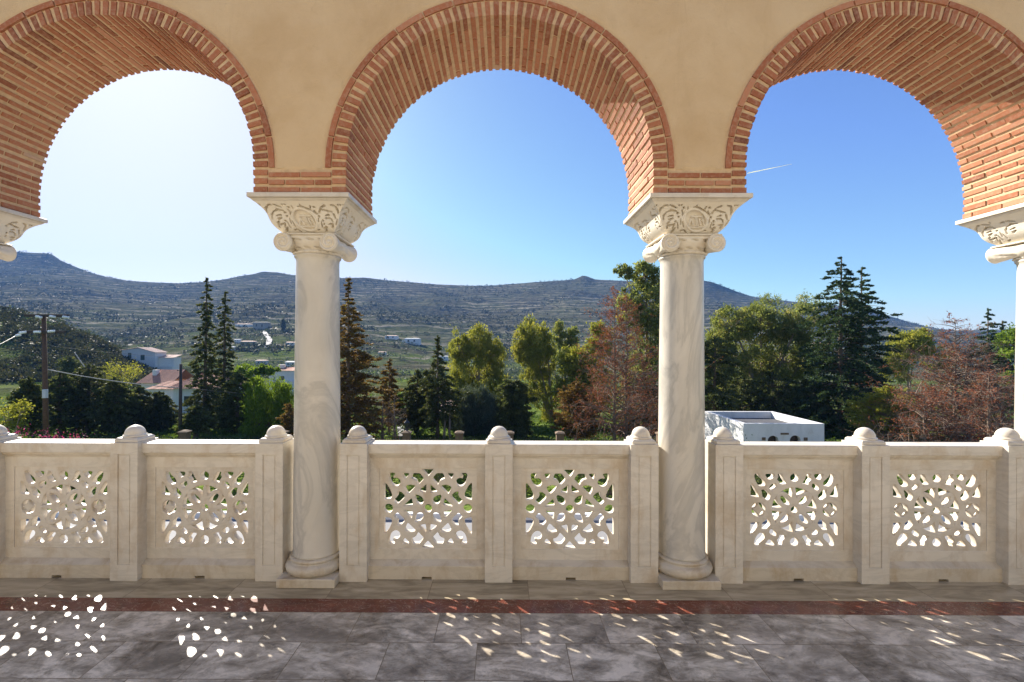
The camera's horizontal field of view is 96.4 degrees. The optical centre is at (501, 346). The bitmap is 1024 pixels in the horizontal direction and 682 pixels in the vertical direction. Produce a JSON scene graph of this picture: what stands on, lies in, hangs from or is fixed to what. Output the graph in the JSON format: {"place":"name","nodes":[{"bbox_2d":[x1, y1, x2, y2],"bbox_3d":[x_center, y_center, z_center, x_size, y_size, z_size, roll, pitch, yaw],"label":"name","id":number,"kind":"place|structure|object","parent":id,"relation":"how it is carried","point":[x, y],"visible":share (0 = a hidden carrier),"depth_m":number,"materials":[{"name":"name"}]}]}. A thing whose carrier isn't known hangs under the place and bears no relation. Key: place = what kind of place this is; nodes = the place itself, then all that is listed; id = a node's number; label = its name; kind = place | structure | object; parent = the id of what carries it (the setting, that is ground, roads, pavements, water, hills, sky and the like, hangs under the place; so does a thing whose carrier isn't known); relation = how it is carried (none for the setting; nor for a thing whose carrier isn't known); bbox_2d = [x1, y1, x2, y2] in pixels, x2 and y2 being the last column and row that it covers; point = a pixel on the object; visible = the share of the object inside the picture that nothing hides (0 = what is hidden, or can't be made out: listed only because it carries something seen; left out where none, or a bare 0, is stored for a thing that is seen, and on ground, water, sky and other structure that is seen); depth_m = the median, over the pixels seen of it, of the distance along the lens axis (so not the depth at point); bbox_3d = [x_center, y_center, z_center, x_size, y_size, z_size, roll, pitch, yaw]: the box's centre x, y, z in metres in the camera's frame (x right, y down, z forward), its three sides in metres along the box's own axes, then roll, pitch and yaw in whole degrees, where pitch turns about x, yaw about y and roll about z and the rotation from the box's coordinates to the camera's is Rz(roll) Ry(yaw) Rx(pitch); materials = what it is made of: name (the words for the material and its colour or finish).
{"place":"outdoors","nodes":[
{"label":"outdoors","id":0,"kind":"place"},
{"bbox_2d":[26,518,974,545],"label":"courtyard","id":1,"kind":"structure","parent":0,"point":[438,537],"depth_m":17.53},
{"bbox_2d":[33,510,967,521],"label":"kerb wall","id":2,"kind":"structure","parent":1,"relation":"on","point":[539,516],"depth_m":18.81,"materials":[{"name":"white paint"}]},
{"bbox_2d":[0,252,1013,513],"bbox_3d":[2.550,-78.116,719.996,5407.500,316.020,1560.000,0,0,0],"label":"terrain","id":3,"kind":"structure","parent":0,"point":[426,296],"depth_m":659.18,"materials":[{"name":"plant"}]},
{"bbox_2d":[0,395,35,435],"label":"loose shrub","id":4,"kind":"object","parent":3,"relation":"on","point":[23,408],"visible":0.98,"depth_m":30.06,"materials":[{"name":"yellow plant"}]},
{"bbox_2d":[1,376,56,438],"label":"cedar tree","id":5,"kind":"object","parent":3,"relation":"on","point":[29,389],"visible":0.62,"depth_m":32.81,"materials":[{"name":"green plant"}]},
{"bbox_2d":[8,420,52,438],"bbox_3d":[-26.944,5.639,25.589,3.293,2.896,2.958,0,0,40],"label":"bougainvillea","id":6,"kind":"object","parent":3,"relation":"on","point":[17,433],"visible":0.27,"depth_m":25.87,"materials":[{"name":"pink plant"}]},
{"bbox_2d":[15,314,69,438],"bbox_3d":[-29.832,2.538,29.939,3.419,9.325,0.637,0,0,0],"label":"power pole","id":7,"kind":"object","parent":3,"relation":"on","point":[44,331],"visible":0.99,"depth_m":29.97,"materials":[{"name":"brown wood"}]},
{"bbox_2d":[47,345,420,360],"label":"overhead cable","id":8,"kind":"object","parent":7,"relation":"attached to","point":[230,359],"visible":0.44,"depth_m":69.10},
{"bbox_2d":[33,428,74,438],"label":"bougainvillea","id":9,"kind":"object","parent":3,"relation":"on","point":[49,435],"visible":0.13,"depth_m":25.50,"materials":[{"name":"pink plant"}]},
{"bbox_2d":[25,370,91,438],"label":"cedar tree","id":10,"kind":"object","parent":3,"relation":"on","point":[61,420],"visible":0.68,"depth_m":37.92,"materials":[{"name":"green plant"}]},
{"bbox_2d":[55,355,83,373],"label":"round bush","id":11,"kind":"object","parent":3,"relation":"on","point":[69,364],"visible":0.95,"depth_m":74.88,"materials":[{"name":"green plant"}]},
{"bbox_2d":[54,363,121,434],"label":"cedar tree","id":12,"kind":"object","parent":3,"relation":"on","point":[84,382],"visible":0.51,"depth_m":39.55,"materials":[{"name":"green plant"}]},
{"bbox_2d":[0,306,191,388],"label":"slope scrub","id":13,"kind":"object","parent":3,"relation":"on","point":[30,371],"visible":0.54,"depth_m":133.00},
{"bbox_2d":[81,376,142,436],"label":"cedar tree","id":14,"kind":"object","parent":3,"relation":"on","point":[112,409],"visible":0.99,"depth_m":38.57,"materials":[{"name":"green plant"}]},
{"bbox_2d":[98,357,143,384],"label":"feathery tree","id":15,"kind":"object","parent":3,"relation":"on","point":[116,370],"visible":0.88,"depth_m":49.62,"materials":[{"name":"yellow plant"}]},
{"bbox_2d":[117,386,163,433],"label":"cedar tree","id":16,"kind":"object","parent":3,"relation":"on","point":[144,404],"visible":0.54,"depth_m":40.78,"materials":[{"name":"green plant"}]},
{"bbox_2d":[122,347,180,369],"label":"white house","id":17,"kind":"structure","parent":3,"relation":"on","point":[154,358],"depth_m":150.40,"materials":[{"name":"paint"}]},
{"bbox_2d":[135,391,178,431],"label":"cedar tree","id":18,"kind":"object","parent":3,"relation":"on","point":[166,417],"visible":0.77,"depth_m":41.70,"materials":[{"name":"green plant"}]},
{"bbox_2d":[137,369,192,395],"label":"long tiled house","id":19,"kind":"structure","parent":3,"relation":"on","point":[156,377],"depth_m":79.36,"materials":[{"name":"tile"}]},
{"bbox_2d":[177,364,181,438],"bbox_3d":[-25.302,4.422,36.083,0.363,6.111,0.280,0,0,0],"label":"utility pole","id":20,"kind":"object","parent":3,"relation":"on","point":[180,398],"visible":0.8,"depth_m":35.99,"materials":[{"name":"brown wood"}]},
{"bbox_2d":[48,369,178,387],"bbox_3d":[-27.569,2.369,33.087,0.058,1.774,7.516,0,0,37],"label":"overhead cable","id":21,"kind":"object","parent":20,"relation":"attached to","point":[110,380],"visible":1,"depth_m":32.58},
{"bbox_2d":[177,430,191,438],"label":"fence pillar","id":22,"kind":"structure","parent":3,"relation":"on","point":[184,434],"depth_m":26.85,"materials":[{"name":"stone"}]},
{"bbox_2d":[146,373,241,413],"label":"tiled house","id":23,"kind":"structure","parent":3,"relation":"on","point":[172,393],"depth_m":62.68,"materials":[{"name":"paint"}]},
{"bbox_2d":[174,404,220,438],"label":"cedar tree","id":24,"kind":"object","parent":3,"relation":"on","point":[197,420],"visible":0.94,"depth_m":36.73,"materials":[{"name":"green plant"}]},
{"bbox_2d":[182,277,223,425],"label":"conifer tree","id":25,"kind":"object","parent":3,"relation":"on","point":[205,400],"visible":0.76,"depth_m":41.81,"materials":[{"name":"green plant"}]},
{"bbox_2d":[197,472,243,489],"bbox_3d":[-13.412,6.396,23.112,3.867,1.512,2.610,0,0,0],"label":"hedge shrub","id":26,"kind":"object","parent":3,"relation":"on","point":[219,476],"visible":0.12,"depth_m":22.80,"materials":[{"name":"green plant"}]},
{"bbox_2d":[209,291,241,412],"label":"conifer tree","id":27,"kind":"object","parent":3,"relation":"on","point":[222,378],"visible":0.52,"depth_m":44.92,"materials":[{"name":"green plant"}]},
{"bbox_2d":[212,371,256,433],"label":"cedar tree","id":28,"kind":"object","parent":3,"relation":"on","point":[229,415],"visible":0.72,"depth_m":40.46,"materials":[{"name":"green plant"}]},
{"bbox_2d":[232,363,281,411],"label":"broadleaf tree","id":29,"kind":"object","parent":3,"relation":"on","point":[249,370],"visible":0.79,"depth_m":61.73,"materials":[{"name":"green plant"}]},
{"bbox_2d":[253,322,270,329],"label":"house","id":30,"kind":"structure","parent":3,"relation":"on","point":[260,325],"depth_m":448.78,"materials":[{"name":"paint"}]},
{"bbox_2d":[234,374,293,438],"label":"pepper tree","id":31,"kind":"object","parent":3,"relation":"on","point":[263,416],"visible":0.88,"depth_m":37.54,"materials":[{"name":"green plant"}]},
{"bbox_2d":[269,364,293,393],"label":"white villa","id":32,"kind":"object","parent":3,"relation":"on","point":[286,374],"visible":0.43,"depth_m":100.16,"materials":[{"name":"paint"}]},
{"bbox_2d":[275,403,293,437],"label":"young conifer","id":33,"kind":"object","parent":3,"relation":"on","point":[286,418],"visible":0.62,"depth_m":31.86,"materials":[{"name":"brown plant"}]},
{"bbox_2d":[340,277,398,438],"bbox_3d":[-11.800,1.015,36.023,6.746,13.014,6.599,0,0,0],"label":"browned conifer","id":34,"kind":"object","parent":3,"relation":"on","point":[356,384],"visible":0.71,"depth_m":35.72,"materials":[{"name":"plant"}]},
{"bbox_2d":[366,394,411,439],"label":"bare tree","id":35,"kind":"object","parent":3,"relation":"on","point":[394,430],"visible":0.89,"depth_m":35.93,"materials":[{"name":"brown plant"}]},
{"bbox_2d":[374,358,406,434],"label":"browned conifer","id":36,"kind":"object","parent":3,"relation":"on","point":[385,385],"visible":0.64,"depth_m":39.87,"materials":[{"name":"plant"}]},
{"bbox_2d":[386,473,421,494],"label":"hedge shrub","id":37,"kind":"object","parent":3,"relation":"on","point":[388,488],"visible":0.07,"depth_m":22.28,"materials":[{"name":"green plant"}]},
{"bbox_2d":[401,430,411,439],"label":"fence pillar","id":38,"kind":"structure","parent":3,"relation":"on","point":[406,435],"depth_m":26.80,"materials":[{"name":"stone"}]},
{"bbox_2d":[402,338,420,344],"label":"house","id":39,"kind":"structure","parent":3,"relation":"on","point":[414,340],"depth_m":430.27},
{"bbox_2d":[396,369,433,434],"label":"conifer tree","id":40,"kind":"object","parent":3,"relation":"on","point":[414,399],"visible":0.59,"depth_m":39.38,"materials":[{"name":"green plant"}]},
{"bbox_2d":[394,435,458,488],"bbox_3d":[-3.552,5.837,23.265,4.405,2.667,3.320,0,0,-39],"label":"hedge shrub","id":41,"kind":"object","parent":3,"relation":"on","point":[438,475],"visible":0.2,"depth_m":22.91,"materials":[{"name":"green plant"}]},
{"bbox_2d":[409,335,472,438],"bbox_3d":[-5.288,3.340,38.291,5.111,8.646,5.314,0,0,-29],"label":"conifer tree","id":42,"kind":"object","parent":3,"relation":"on","point":[437,393],"visible":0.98,"depth_m":37.70,"materials":[{"name":"green plant"}]},
{"bbox_2d":[442,401,453,439],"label":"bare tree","id":43,"kind":"object","parent":3,"relation":"on","point":[449,428],"visible":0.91,"depth_m":36.96,"materials":[{"name":"brown plant"}]},
{"bbox_2d":[454,431,463,439],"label":"fence pillar","id":44,"kind":"structure","parent":3,"relation":"on","point":[459,434],"depth_m":26.79,"materials":[{"name":"stone"}]},
{"bbox_2d":[451,382,500,436],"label":"casuarina tree","id":45,"kind":"object","parent":3,"relation":"on","point":[481,411],"visible":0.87,"depth_m":39.08,"materials":[{"name":"green plant"}]},
{"bbox_2d":[445,322,511,404],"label":"eucalyptus tree","id":46,"kind":"object","parent":3,"relation":"on","point":[487,365],"visible":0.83,"depth_m":49.50,"materials":[{"name":"green plant"}]},
{"bbox_2d":[0,411,1012,441],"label":"meadow grass","id":47,"kind":"structure","parent":3,"relation":"on","point":[216,434],"depth_m":38.53,"materials":[{"name":"green plant"}]},
{"bbox_2d":[0,251,1013,366],"bbox_3d":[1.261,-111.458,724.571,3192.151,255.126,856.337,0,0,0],"label":"hillside scrub","id":48,"kind":"object","parent":3,"relation":"on","point":[117,336],"visible":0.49,"depth_m":614.82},
{"bbox_2d":[0,305,1013,381],"bbox_3d":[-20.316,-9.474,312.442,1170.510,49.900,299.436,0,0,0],"label":"olive groves","id":49,"kind":"object","parent":3,"relation":"on","point":[505,371],"visible":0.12,"depth_m":297.12,"materials":[{"name":"green plant"}]},
{"bbox_2d":[0,321,1013,415],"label":"valley undergrowth","id":50,"kind":"object","parent":3,"relation":"on","point":[403,381],"visible":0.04,"depth_m":111.65,"materials":[{"name":"green plant"}]},
{"bbox_2d":[492,378,538,437],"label":"cypress tree","id":51,"kind":"object","parent":3,"relation":"on","point":[513,414],"visible":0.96,"depth_m":38.31,"materials":[{"name":"green plant"}]},
{"bbox_2d":[510,319,562,423],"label":"eucalyptus tree","id":52,"kind":"object","parent":3,"relation":"on","point":[535,352],"visible":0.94,"depth_m":49.46,"materials":[{"name":"green plant"}]},
{"bbox_2d":[521,313,580,411],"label":"eucalyptus tree","id":53,"kind":"object","parent":3,"relation":"on","point":[570,336],"visible":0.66,"depth_m":59.61,"materials":[{"name":"green plant"}]},
{"bbox_2d":[555,431,564,440],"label":"fence pillar","id":54,"kind":"structure","parent":3,"relation":"on","point":[560,435],"depth_m":26.77,"materials":[{"name":"stone"}]},
{"bbox_2d":[539,470,592,489],"bbox_3d":[3.308,6.095,23.495,3.868,2.203,2.925,0,0,0],"label":"hedge shrub","id":55,"kind":"object","parent":3,"relation":"on","point":[559,479],"visible":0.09,"depth_m":23.09,"materials":[{"name":"green plant"}]},
{"bbox_2d":[550,381,600,440],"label":"browned conifer","id":56,"kind":"object","parent":3,"relation":"on","point":[569,394],"visible":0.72,"depth_m":35.59,"materials":[{"name":"plant"}]},
{"bbox_2d":[549,320,617,414],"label":"broadleaf tree","id":57,"kind":"object","parent":3,"relation":"on","point":[569,360],"visible":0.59,"depth_m":45.33,"materials":[{"name":"green plant"}]},
{"bbox_2d":[578,473,612,495],"bbox_3d":[5.336,5.890,22.074,4.157,2.590,3.122,0,0,26],"label":"hedge shrub","id":58,"kind":"object","parent":3,"relation":"on","point":[610,489],"visible":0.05,"depth_m":22.14,"materials":[{"name":"green plant"}]},
{"bbox_2d":[544,286,721,440],"bbox_3d":[9.436,2.239,33.898,12.300,13.638,10.719,0,0,0],"label":"dead conifer","id":59,"kind":"object","parent":3,"relation":"on","point":[628,407],"visible":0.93,"depth_m":33.75,"materials":[{"name":"plant"}]},
{"bbox_2d":[611,260,659,406],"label":"eucalyptus tree","id":60,"kind":"object","parent":3,"relation":"on","point":[648,323],"visible":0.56,"depth_m":45.31,"materials":[{"name":"green plant"}]},
{"bbox_2d":[616,377,658,436],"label":"cedar tree","id":61,"kind":"object","parent":3,"relation":"on","point":[644,420],"visible":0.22,"depth_m":39.16,"materials":[{"name":"green plant"}]},
{"bbox_2d":[704,336,743,410],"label":"cedar tree","id":62,"kind":"object","parent":3,"relation":"on","point":[715,377],"visible":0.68,"depth_m":39.31,"materials":[{"name":"green plant"}]},
{"bbox_2d":[717,376,777,411],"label":"cedar tree","id":63,"kind":"object","parent":3,"relation":"on","point":[752,406],"visible":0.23,"depth_m":43.23,"materials":[{"name":"green plant"}]},
{"bbox_2d":[705,411,823,441],"bbox_3d":[15.977,5.787,28.423,4.579,2.856,5.050,0,0,0],"label":"white kiosk","id":64,"kind":"object","parent":3,"relation":"on","point":[769,426],"visible":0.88,"depth_m":26.25,"materials":[{"name":"paint"}]},
{"bbox_2d":[704,297,828,407],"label":"eucalyptus tree","id":65,"kind":"object","parent":3,"relation":"on","point":[744,324],"visible":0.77,"depth_m":46.39,"materials":[{"name":"green plant"}]},
{"bbox_2d":[751,475,788,505],"bbox_3d":[12.031,6.420,21.275,2.742,1.582,2.464,0,0,0],"label":"hedge shrub","id":66,"kind":"object","parent":3,"relation":"on","point":[753,491],"visible":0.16,"depth_m":20.97,"materials":[{"name":"green plant"}]},
{"bbox_2d":[743,371,809,418],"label":"cedar tree","id":67,"kind":"object","parent":3,"relation":"on","point":[773,380],"visible":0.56,"depth_m":42.22,"materials":[{"name":"green plant"}]},
{"bbox_2d":[757,292,822,381],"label":"eucalyptus tree","id":68,"kind":"object","parent":3,"relation":"on","point":[801,297],"visible":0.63,"depth_m":69.30,"materials":[{"name":"green plant"}]},
{"bbox_2d":[783,378,835,431],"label":"cedar tree","id":69,"kind":"object","parent":3,"relation":"on","point":[804,384],"visible":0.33,"depth_m":41.28,"materials":[{"name":"green plant"}]},
{"bbox_2d":[792,474,833,502],"bbox_3d":[14.617,6.449,21.489,2.652,1.570,2.475,0,0,0],"label":"hedge shrub","id":70,"kind":"object","parent":3,"relation":"on","point":[813,486],"visible":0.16,"depth_m":21.39,"materials":[{"name":"green plant"}]},
{"bbox_2d":[785,256,896,436],"bbox_3d":[29.508,0.197,39.969,7.737,16.212,8.268,0,0,-20],"label":"spruce tree","id":71,"kind":"object","parent":3,"relation":"on","point":[840,425],"visible":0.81,"depth_m":39.44,"materials":[{"name":"green plant"}]},
{"bbox_2d":[820,267,903,432],"bbox_3d":[31.635,0.359,40.681,6.399,15.038,6.087,0,0,0],"label":"spruce tree","id":72,"kind":"object","parent":3,"relation":"on","point":[882,348],"visible":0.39,"depth_m":39.72,"materials":[{"name":"green plant"}]},
{"bbox_2d":[835,385,945,441],"bbox_3d":[27.606,5.109,32.715,6.353,4.768,5.970,0,0,-41],"label":"juniper","id":73,"kind":"object","parent":3,"relation":"on","point":[865,404],"visible":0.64,"depth_m":32.60,"materials":[{"name":"plant"}]},
{"bbox_2d":[879,325,953,403],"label":"broadleaf tree","id":74,"kind":"object","parent":3,"relation":"on","point":[914,340],"visible":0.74,"depth_m":59.12,"materials":[{"name":"green plant"}]},
{"bbox_2d":[837,311,1014,441],"bbox_3d":[32.125,3.226,31.179,14.805,11.391,12.284,0,0,-28],"label":"dead conifer","id":75,"kind":"object","parent":3,"relation":"on","point":[955,356],"visible":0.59,"depth_m":31.62,"materials":[{"name":"plant"}]},
{"bbox_2d":[839,367,1014,441],"bbox_3d":[28.175,4.963,28.981,13.177,7.547,8.156,0,0,0],"label":"dead conifer","id":76,"kind":"object","parent":3,"relation":"on","point":[926,403],"visible":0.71,"depth_m":28.80,"materials":[{"name":"plant"}]},
{"bbox_2d":[897,474,963,501],"bbox_3d":[20.241,6.451,21.634,3.655,1.566,2.419,0,0,0],"label":"hedge shrub","id":77,"kind":"object","parent":3,"relation":"on","point":[939,490],"visible":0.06,"depth_m":21.71,"materials":[{"name":"green plant"}]},
{"bbox_2d":[958,308,1013,412],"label":"conifer tree","id":78,"kind":"object","parent":3,"relation":"on","point":[988,331],"visible":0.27,"depth_m":54.54,"materials":[{"name":"green plant"}]},
{"bbox_2d":[989,320,1014,415],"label":"conifer tree","id":79,"kind":"object","parent":3,"relation":"on","point":[1001,327],"visible":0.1,"depth_m":55.60,"materials":[{"name":"green plant"}]},
{"bbox_2d":[991,322,1015,410],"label":"broadleaf tree","id":80,"kind":"object","parent":3,"relation":"on","point":[1008,351],"visible":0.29,"depth_m":52.09,"materials":[{"name":"green plant"}]},
{"bbox_2d":[6,69,1016,329],"label":"sky","id":81,"kind":"structure","parent":0,"point":[495,177],"materials":[{"name":"blue"}]},
{"bbox_2d":[0,611,1023,681],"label":"floor","id":82,"kind":"structure","parent":0,"point":[102,646],"depth_m":2.51,"materials":[{"name":"grey stone"}]},
{"bbox_2d":[0,575,1023,601],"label":"floor threshold","id":83,"kind":"object","parent":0,"point":[942,590],"depth_m":3.10,"materials":[{"name":"beige stone"}]},
{"bbox_2d":[0,425,21,561],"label":"balustrade post","id":84,"kind":"object","parent":83,"relation":"on","point":[5,435],"visible":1,"depth_m":3.28,"materials":[{"name":"beige stone"}]},
{"bbox_2d":[0,207,47,260],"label":"marble column","id":85,"kind":"structure","parent":83,"relation":"on","point":[15,225],"depth_m":3.48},
{"bbox_2d":[0,0,1023,218],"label":"arcade wall","id":86,"kind":"structure","parent":85,"relation":"on","point":[671,93],"depth_m":3.02,"materials":[{"name":"paint"}]},
{"bbox_2d":[0,439,114,577],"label":"parapet screen","id":87,"kind":"object","parent":83,"relation":"on","point":[74,555],"visible":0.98,"depth_m":3.30,"materials":[{"name":"beige stone"}]},
{"bbox_2d":[110,425,158,580],"bbox_3d":[-2.649,1.103,3.307,0.193,1.077,0.196,0,0,0],"label":"balustrade post","id":88,"kind":"object","parent":83,"relation":"on","point":[128,500],"visible":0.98,"depth_m":3.21,"materials":[{"name":"beige stone"}]},
{"bbox_2d":[142,439,258,578],"bbox_3d":[-2.140,1.164,3.317,0.836,0.957,0.142,0,0,0],"label":"parapet screen","id":89,"kind":"object","parent":83,"relation":"on","point":[214,557],"visible":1,"depth_m":3.29,"materials":[{"name":"stone"}]},
{"bbox_2d":[255,425,293,581],"bbox_3d":[-1.630,1.106,3.304,0.193,1.077,0.196,0,0,0],"label":"balustrade post","id":90,"kind":"object","parent":83,"relation":"on","point":[274,449],"visible":1,"depth_m":3.21,"materials":[{"name":"beige stone"}]},
{"bbox_2d":[246,192,376,587],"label":"marble column","id":91,"kind":"structure","parent":83,"relation":"on","point":[319,235],"depth_m":3.17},
{"bbox_2d":[339,425,374,581],"bbox_3d":[-1.040,1.107,3.302,0.193,1.077,0.196,0,0,0],"label":"balustrade post","id":92,"kind":"object","parent":83,"relation":"on","point":[354,511],"visible":0.98,"depth_m":3.20,"materials":[{"name":"beige stone"}]},
{"bbox_2d":[368,440,485,579],"bbox_3d":[-0.531,1.169,3.312,0.836,0.957,0.142,0,0,0],"label":"parapet screen","id":93,"kind":"object","parent":83,"relation":"on","point":[456,558],"visible":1,"depth_m":3.29,"materials":[{"name":"beige stone"}]},
{"bbox_2d":[485,426,512,582],"bbox_3d":[-0.021,1.110,3.298,0.193,1.077,0.196,0,0,0],"label":"balustrade post","id":94,"kind":"object","parent":83,"relation":"on","point":[498,498],"visible":1,"depth_m":3.20,"materials":[{"name":"beige stone"}]},
{"bbox_2d":[512,441,629,579],"bbox_3d":[0.488,1.172,3.308,0.836,0.957,0.142,0,0,0],"label":"parapet screen","id":95,"kind":"object","parent":83,"relation":"on","point":[598,558],"visible":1,"depth_m":3.28,"materials":[{"name":"stone"}]},
{"bbox_2d":[624,426,658,582],"bbox_3d":[0.998,1.113,3.295,0.193,1.077,0.196,0,0,0],"label":"balustrade post","id":96,"kind":"object","parent":83,"relation":"on","point":[643,487],"visible":0.98,"depth_m":3.20,"materials":[{"name":"beige stone"}]},
{"bbox_2d":[623,193,752,589],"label":"marble column","id":97,"kind":"structure","parent":83,"relation":"on","point":[680,235],"depth_m":3.16,"materials":[{"name":"stone"}]},
{"bbox_2d":[705,427,742,583],"bbox_3d":[1.588,1.115,3.293,0.193,1.077,0.196,0,0,0],"label":"balustrade post","id":98,"kind":"object","parent":83,"relation":"on","point":[723,499],"visible":0.98,"depth_m":3.20,"materials":[{"name":"beige stone"}]},
{"bbox_2d":[740,441,857,580],"bbox_3d":[2.097,1.177,3.303,0.836,0.957,0.142,0,0,0],"label":"parapet screen","id":99,"kind":"object","parent":83,"relation":"on","point":[784,559],"visible":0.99,"depth_m":3.28,"materials":[{"name":"stone"}]},
{"bbox_2d":[841,427,889,583],"bbox_3d":[2.607,1.118,3.290,0.193,1.077,0.196,0,0,0],"label":"balustrade post","id":100,"kind":"object","parent":83,"relation":"on","point":[871,510],"visible":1,"depth_m":3.19,"materials":[{"name":"beige stone"}]},
{"bbox_2d":[885,442,1002,581],"bbox_3d":[3.116,1.179,3.300,0.836,0.957,0.142,0,0,0],"label":"parapet screen","id":101,"kind":"object","parent":83,"relation":"on","point":[926,559],"visible":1,"depth_m":3.28,"materials":[{"name":"stone"}]},
{"bbox_2d":[955,203,1023,439],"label":"marble column","id":102,"kind":"structure","parent":83,"relation":"on","point":[1002,229],"depth_m":3.35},
{"bbox_2d":[980,428,1023,584],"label":"balustrade post","id":103,"kind":"object","parent":83,"relation":"on","point":[1010,512],"visible":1,"depth_m":3.19,"materials":[{"name":"beige stone"}]},
{"bbox_2d":[0,597,1023,615],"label":"floor border","id":104,"kind":"object","parent":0,"point":[508,606],"visible":0.25,"depth_m":2.91,"materials":[{"name":"red stone"}]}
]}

